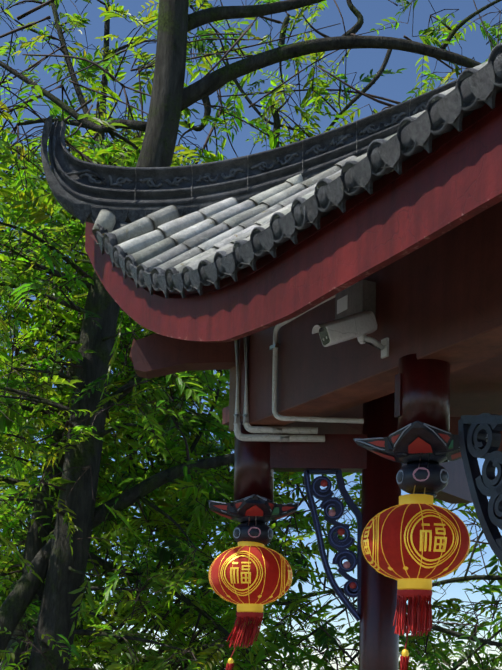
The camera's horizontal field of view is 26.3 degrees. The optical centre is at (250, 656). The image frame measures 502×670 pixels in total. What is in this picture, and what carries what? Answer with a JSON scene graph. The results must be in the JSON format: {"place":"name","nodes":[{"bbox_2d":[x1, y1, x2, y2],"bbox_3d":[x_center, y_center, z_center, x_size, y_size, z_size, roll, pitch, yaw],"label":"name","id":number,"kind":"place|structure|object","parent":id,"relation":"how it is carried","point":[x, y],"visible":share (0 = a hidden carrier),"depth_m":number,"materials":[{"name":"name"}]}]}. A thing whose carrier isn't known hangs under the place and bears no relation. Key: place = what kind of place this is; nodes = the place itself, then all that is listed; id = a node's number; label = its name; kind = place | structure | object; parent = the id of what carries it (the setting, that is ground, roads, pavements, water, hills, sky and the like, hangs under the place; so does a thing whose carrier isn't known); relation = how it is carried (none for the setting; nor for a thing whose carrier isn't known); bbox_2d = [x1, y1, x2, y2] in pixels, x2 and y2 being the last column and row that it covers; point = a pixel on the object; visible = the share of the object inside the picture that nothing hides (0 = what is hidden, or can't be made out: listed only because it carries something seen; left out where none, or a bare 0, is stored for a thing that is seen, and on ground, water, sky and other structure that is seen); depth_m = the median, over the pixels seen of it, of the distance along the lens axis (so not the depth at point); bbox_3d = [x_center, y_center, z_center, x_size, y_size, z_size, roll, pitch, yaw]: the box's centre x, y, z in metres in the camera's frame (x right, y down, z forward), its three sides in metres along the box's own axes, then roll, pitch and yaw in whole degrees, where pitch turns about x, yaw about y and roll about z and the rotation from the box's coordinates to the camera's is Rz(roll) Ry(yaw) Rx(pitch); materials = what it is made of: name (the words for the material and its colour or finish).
{"place":"outdoors","nodes":[
{"label":"outdoors","id":0,"kind":"place"},
{"bbox_2d":[0,0,501,669],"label":"tree","id":1,"kind":"object","parent":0,"point":[192,510],"depth_m":10.34,"materials":[{"name":"green plant"}]},
{"bbox_2d":[0,0,501,669],"label":"sky","id":2,"kind":"structure","parent":0,"point":[395,87],"materials":[{"name":"blue"}]},
{"bbox_3d":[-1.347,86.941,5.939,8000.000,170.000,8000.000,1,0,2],"label":"ground","id":3,"kind":"structure","parent":0,"visible":0},
{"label":"pavilion platform","id":4,"kind":"structure","parent":3,"relation":"on","visible":0},
{"bbox_2d":[129,201,501,669],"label":"pavilion frame","id":5,"kind":"object","parent":4,"relation":"on","point":[439,311],"visible":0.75,"depth_m":5.38,"materials":[{"name":"red wood"}]},
{"bbox_2d":[208,495,298,544],"bbox_3d":[0.012,-0.723,5.939,0.431,0.269,0.431,1,0,43],"label":"pendant","id":6,"kind":"object","parent":5,"relation":"hanging from","point":[252,514],"visible":0.83,"depth_m":5.84,"materials":[{"name":"black wood"}]},
{"bbox_2d":[209,541,292,669],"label":"lantern","id":7,"kind":"object","parent":6,"relation":"hanging from","point":[250,579],"visible":1,"depth_m":5.79,"materials":[{"name":"red fabric"}]},
{"bbox_2d":[41,43,501,341],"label":"pavilion roof","id":8,"kind":"structure","parent":5,"relation":"on","point":[230,250],"depth_m":4.55,"materials":[{"name":"grey tile"}]},
{"bbox_2d":[233,280,388,441],"bbox_3d":[0.368,-1.454,5.255,0.577,0.602,1.367,1,0,-16],"label":"conduit and camera","id":9,"kind":"object","parent":5,"relation":"attached to","point":[355,310],"visible":1,"depth_m":5.01,"materials":[{"name":"white plastic"}]},
{"bbox_2d":[304,469,361,621],"bbox_3d":[0.454,-0.617,5.920,0.341,0.844,0.060,1,0,2],"label":"carved bracket","id":10,"kind":"object","parent":5,"relation":"attached to","point":[328,500],"visible":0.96,"depth_m":5.90,"materials":[{"name":"blue wood"}]},
{"bbox_2d":[353,421,487,497],"bbox_3d":[0.735,-0.808,4.598,0.451,0.267,0.451,1,0,-31],"label":"pendant","id":11,"kind":"object","parent":5,"relation":"hanging from","point":[422,451],"visible":0.83,"depth_m":4.50,"materials":[{"name":"black wood"}]},
{"bbox_2d":[361,494,470,669],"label":"lantern","id":12,"kind":"object","parent":11,"relation":"hanging from","point":[414,545],"visible":1,"depth_m":4.46,"materials":[{"name":"red fabric"},{"name":"gold trim"}]},
{"bbox_2d":[458,413,501,561],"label":"carved bracket","id":13,"kind":"object","parent":5,"relation":"attached to","point":[474,431],"visible":1,"depth_m":4.21,"materials":[{"name":"blue"}]}
]}

